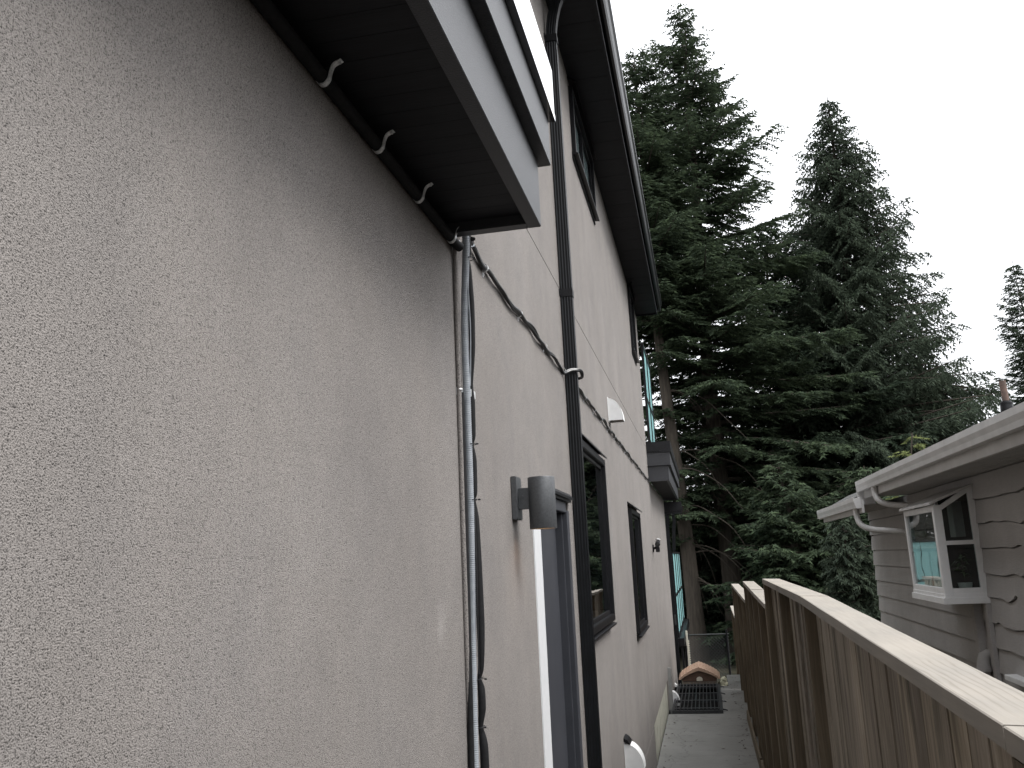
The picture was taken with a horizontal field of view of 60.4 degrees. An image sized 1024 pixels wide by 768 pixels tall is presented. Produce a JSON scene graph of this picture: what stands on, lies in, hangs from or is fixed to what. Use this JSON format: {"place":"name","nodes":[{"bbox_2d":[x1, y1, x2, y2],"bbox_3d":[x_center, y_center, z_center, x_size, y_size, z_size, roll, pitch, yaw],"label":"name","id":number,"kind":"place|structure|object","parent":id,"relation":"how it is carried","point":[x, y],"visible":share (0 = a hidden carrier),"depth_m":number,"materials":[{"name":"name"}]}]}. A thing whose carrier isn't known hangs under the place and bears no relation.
{"place":"outdoors","nodes":[
{"label":"outdoors","id":0,"kind":"place"},
{"bbox_2d":[657,675,758,767],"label":"path","id":1,"kind":"structure","parent":0,"point":[692,741],"depth_m":12.14,"materials":[{"name":"concrete"}]},
{"bbox_2d":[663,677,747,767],"bbox_3d":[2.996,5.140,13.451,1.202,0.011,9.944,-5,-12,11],"label":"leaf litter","id":2,"kind":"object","parent":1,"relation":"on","point":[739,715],"visible":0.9,"depth_m":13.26,"materials":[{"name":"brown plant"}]},
{"bbox_2d":[747,710,761,767],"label":"plank","id":3,"kind":"object","parent":1,"relation":"on","point":[756,747],"visible":0.92,"depth_m":11.38,"materials":[{"name":"brown wood"}]},
{"bbox_2d":[679,645,736,683],"bbox_3d":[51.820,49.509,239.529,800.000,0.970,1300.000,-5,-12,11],"label":"ground","id":4,"kind":"structure","parent":0,"point":[725,668],"depth_m":25.07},
{"bbox_2d":[0,0,688,767],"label":"stucco house","id":5,"kind":"structure","parent":4,"relation":"on","point":[230,532],"depth_m":1.87,"materials":[{"name":"paint"}]},
{"bbox_2d":[250,0,463,251],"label":"black pipe","id":6,"kind":"object","parent":5,"relation":"attached to","point":[275,19],"visible":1,"depth_m":2.14,"materials":[{"name":"plastic"}]},
{"bbox_2d":[452,248,474,767],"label":"thin pipe","id":7,"kind":"object","parent":5,"relation":"attached to","point":[465,551],"visible":0.96,"depth_m":2.91,"materials":[{"name":"metal"}]},
{"bbox_2d":[456,236,478,767],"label":"flexible conduit","id":8,"kind":"object","parent":5,"relation":"attached to","point":[467,390],"visible":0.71,"depth_m":2.99,"materials":[{"name":"metal"}]},
{"bbox_2d":[467,236,488,767],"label":"foam sleeve","id":9,"kind":"object","parent":5,"relation":"attached to","point":[483,742],"visible":0.9,"depth_m":2.93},
{"bbox_2d":[510,476,556,528],"bbox_3d":[0.097,0.507,3.764,0.180,0.226,0.116,-5,-12,11],"label":"wall lamp","id":10,"kind":"object","parent":5,"relation":"attached to","point":[536,498],"visible":1,"depth_m":3.72,"materials":[{"name":"metal"}]},
{"bbox_2d":[459,236,649,482],"bbox_3d":[1.066,0.542,8.719,0.121,0.099,11.612,-5,-12,11],"label":"cable bundle","id":11,"kind":"object","parent":5,"relation":"attached to","point":[519,313],"visible":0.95,"depth_m":4.58,"materials":[{"name":"rubber"}]},
{"bbox_2d":[533,488,583,767],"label":"door","id":12,"kind":"structure","parent":5,"relation":"in","point":[559,681],"depth_m":4.90,"materials":[{"name":"metal"}]},
{"bbox_2d":[567,76,599,224],"bbox_3d":[0.616,-2.074,8.037,0.176,0.745,1.540,-5,-12,11],"label":"window","id":13,"kind":"structure","parent":5,"relation":"in","point":[583,154],"depth_m":7.94,"materials":[{"name":"black glass"}]},
{"bbox_2d":[582,434,616,640],"bbox_3d":[0.563,1.112,6.386,0.176,1.415,1.570,-5,-12,11],"label":"window","id":14,"kind":"structure","parent":5,"relation":"in","point":[602,589],"depth_m":6.60,"materials":[{"name":"black plastic"}]},
{"bbox_2d":[607,397,624,423],"bbox_3d":[1.002,0.252,8.469,0.140,0.242,0.190,-5,-12,11],"label":"vent hood","id":15,"kind":"object","parent":5,"relation":"attached to","point":[615,414],"visible":1,"depth_m":8.39,"materials":[{"name":"white plastic"}]},
{"bbox_2d":[627,282,639,365],"bbox_3d":[1.791,-0.913,13.363,0.176,1.125,0.890,-5,-12,11],"label":"window","id":16,"kind":"structure","parent":5,"relation":"in","point":[630,299],"depth_m":13.28,"materials":[{"name":"black glass"}]},
{"bbox_2d":[623,734,645,767],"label":"vent hood","id":17,"kind":"object","parent":5,"relation":"attached to","point":[634,755],"visible":1,"depth_m":7.21,"materials":[{"name":"white plastic"}]},
{"bbox_2d":[627,502,649,640],"bbox_3d":[1.431,2.155,10.235,0.176,1.485,1.450,-5,-12,11],"label":"window","id":18,"kind":"structure","parent":5,"relation":"in","point":[637,560],"depth_m":10.30,"materials":[{"name":"black glass"}]},
{"bbox_2d":[652,538,659,551],"bbox_3d":[2.267,2.527,13.780,0.129,0.213,0.258,-5,-12,11],"label":"wall lamp","id":19,"kind":"object","parent":5,"relation":"attached to","point":[657,545],"visible":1,"depth_m":13.70,"materials":[{"name":"black metal"}]},
{"bbox_2d":[672,690,679,705],"bbox_3d":[2.878,5.508,15.444,0.156,0.267,0.220,-5,-12,11],"label":"vent hood","id":20,"kind":"object","parent":5,"relation":"attached to","point":[675,695],"visible":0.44,"depth_m":15.36,"materials":[{"name":"white plastic"}]},
{"bbox_2d":[685,631,690,665],"bbox_3d":[3.970,6.139,19.717,0.070,1.170,0.040,-5,-12,11],"label":"plastic picket","id":21,"kind":"object","parent":4,"relation":"on","point":[688,648],"visible":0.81,"depth_m":19.74,"materials":[{"name":"white plastic"}]},
{"bbox_2d":[621,47,761,661],"bbox_3d":[4.563,-1.588,28.515,6.344,20.654,5.864,-5,-12,11],"label":"fir tree","id":22,"kind":"object","parent":4,"relation":"on","point":[641,73],"visible":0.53,"depth_m":27.96,"materials":[{"name":"green plant"}]},
{"bbox_2d":[669,687,723,713],"bbox_3d":[3.266,5.635,15.515,0.865,0.148,3.050,-5,-12,11],"label":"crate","id":23,"kind":"object","parent":4,"relation":"on","point":[707,704],"depth_m":16.50,"materials":[{"name":"black metal"}]},
{"bbox_2d":[672,682,727,713],"bbox_3d":[3.322,5.515,15.511,0.877,0.069,3.020,-5,-12,11],"label":"steel grate","id":24,"kind":"object","parent":23,"relation":"on","point":[703,709],"visible":0.97,"depth_m":15.07,"materials":[{"name":"black metal"}]},
{"bbox_2d":[679,661,719,683],"bbox_3d":[3.760,5.947,17.587,0.800,0.676,0.972,-5,-12,11],"label":"doghouse","id":25,"kind":"object","parent":24,"relation":"on","point":[698,672],"visible":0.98,"depth_m":17.21,"materials":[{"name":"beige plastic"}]},
{"bbox_2d":[669,523,724,656],"bbox_3d":[4.482,6.582,30.046,6.233,6.835,6.160,-5,-12,11],"label":"fir tree","id":26,"kind":"object","parent":4,"relation":"on","point":[710,609],"visible":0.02,"depth_m":28.68,"materials":[{"name":"green plant"}]},
{"bbox_2d":[688,629,731,680],"bbox_3d":[4.478,6.190,19.909,0.933,1.200,0.048,-5,-12,11],"label":"chain link fence","id":27,"kind":"object","parent":4,"relation":"on","point":[727,647],"visible":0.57,"depth_m":19.92,"materials":[{"name":"metal"}]},
{"bbox_2d":[671,488,751,649],"bbox_3d":[7.265,7.199,33.592,6.491,6.576,6.099,1,-12,-18],"label":"fir tree","id":28,"kind":"object","parent":4,"relation":"on","point":[712,616],"visible":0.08,"depth_m":32.09,"materials":[{"name":"green plant"}]},
{"bbox_2d":[636,2,882,653],"bbox_3d":[6.389,-2.726,30.082,11.336,23.210,9.468,0,-12,-11],"label":"fir tree","id":29,"kind":"object","parent":4,"relation":"on","point":[708,380],"visible":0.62,"depth_m":28.89,"materials":[{"name":"green plant"}]},
{"bbox_2d":[696,461,868,664],"bbox_3d":[7.948,5.391,25.190,5.046,6.299,5.381,5,-14,-33],"label":"fir tree","id":30,"kind":"object","parent":4,"relation":"on","point":[772,528],"visible":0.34,"depth_m":24.61,"materials":[{"name":"green plant"}]},
{"bbox_2d":[672,230,938,533],"bbox_3d":[9.889,1.620,31.813,9.296,15.311,9.718,-5,-12,11],"label":"fir tree","id":31,"kind":"object","parent":4,"relation":"on","point":[834,367],"visible":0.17,"depth_m":30.45,"materials":[{"name":"green plant"}]},
{"bbox_2d":[816,516,880,621],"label":"cedar tree","id":32,"kind":"object","parent":4,"relation":"on","point":[856,587],"visible":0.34,"depth_m":17.86,"materials":[{"name":"green plant"}]},
{"bbox_2d":[811,466,903,602],"bbox_3d":[10.427,5.360,24.673,5.778,6.206,6.538,-1,-12,-10],"label":"fir tree","id":33,"kind":"object","parent":4,"relation":"on","point":[858,475],"visible":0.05,"depth_m":25.03,"materials":[{"name":"green plant"}]},
{"bbox_2d":[700,96,1015,616],"bbox_3d":[12.565,-1.153,32.916,12.897,21.009,13.205,-5,-12,11],"label":"cedar tree","id":34,"kind":"object","parent":4,"relation":"on","point":[839,234],"visible":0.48,"depth_m":31.36,"materials":[{"name":"green plant"}]},
{"bbox_2d":[730,579,1023,767],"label":"timber fence","id":35,"kind":"object","parent":4,"relation":"on","point":[826,681],"visible":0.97,"depth_m":3.31,"materials":[{"name":"brown wood"}]},
{"bbox_2d":[886,433,929,499],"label":"young tree","id":36,"kind":"object","parent":4,"relation":"on","point":[920,445],"visible":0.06,"depth_m":16.33,"materials":[{"name":"green plant"}]},
{"bbox_2d":[817,402,1023,691],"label":"house","id":37,"kind":"structure","parent":4,"relation":"on","point":[962,492],"depth_m":8.48,"materials":[{"name":"grey paint"}]},
{"bbox_2d":[899,483,991,604],"bbox_3d":[4.403,1.640,9.028,0.435,1.130,1.370,-5,-12,11],"label":"garden window","id":38,"kind":"structure","parent":37,"relation":"in","point":[956,529],"depth_m":8.72,"materials":[{"name":"white metal"}]},
{"bbox_2d":[953,552,972,587],"bbox_3d":[4.329,1.811,8.450,0.172,0.380,0.190,3,-13,-27],"label":"potted plant","id":39,"kind":"object","parent":38,"relation":"in","point":[964,584],"visible":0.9,"depth_m":8.44,"materials":[{"name":"green plant"}]},
{"bbox_2d":[976,644,992,671],"bbox_3d":[4.484,2.605,8.361,0.159,0.242,0.180,-5,-12,11],"label":"dryer vent","id":40,"kind":"object","parent":37,"relation":"attached to","point":[984,662],"visible":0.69,"depth_m":8.31,"materials":[{"name":"grey paint"}]},
{"bbox_2d":[999,380,1012,411],"bbox_3d":[5.715,0.270,10.157,0.170,0.631,0.170,-5,-12,11],"label":"flue pipe","id":41,"kind":"object","parent":37,"relation":"on","point":[1005,403],"visible":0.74,"depth_m":10.15,"materials":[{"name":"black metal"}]},
{"bbox_2d":[1004,674,1023,686],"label":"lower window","id":42,"kind":"structure","parent":37,"relation":"in","point":[1017,679],"depth_m":7.47,"materials":[{"name":"white plastic"}]},
{"bbox_2d":[907,341,967,437],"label":"cedar tree","id":43,"kind":"object","parent":4,"relation":"on","point":[939,358],"depth_m":33.83,"materials":[{"name":"green plant"}]},
{"bbox_2d":[992,261,1023,415],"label":"spruce tree","id":44,"kind":"object","parent":4,"relation":"on","point":[1015,335],"visible":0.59,"depth_m":39.28,"materials":[{"name":"green plant"}]},
{"bbox_2d":[610,0,1023,486],"label":"sky","id":45,"kind":"structure","parent":0,"point":[936,87],"materials":[{"name":"white"}]}
]}

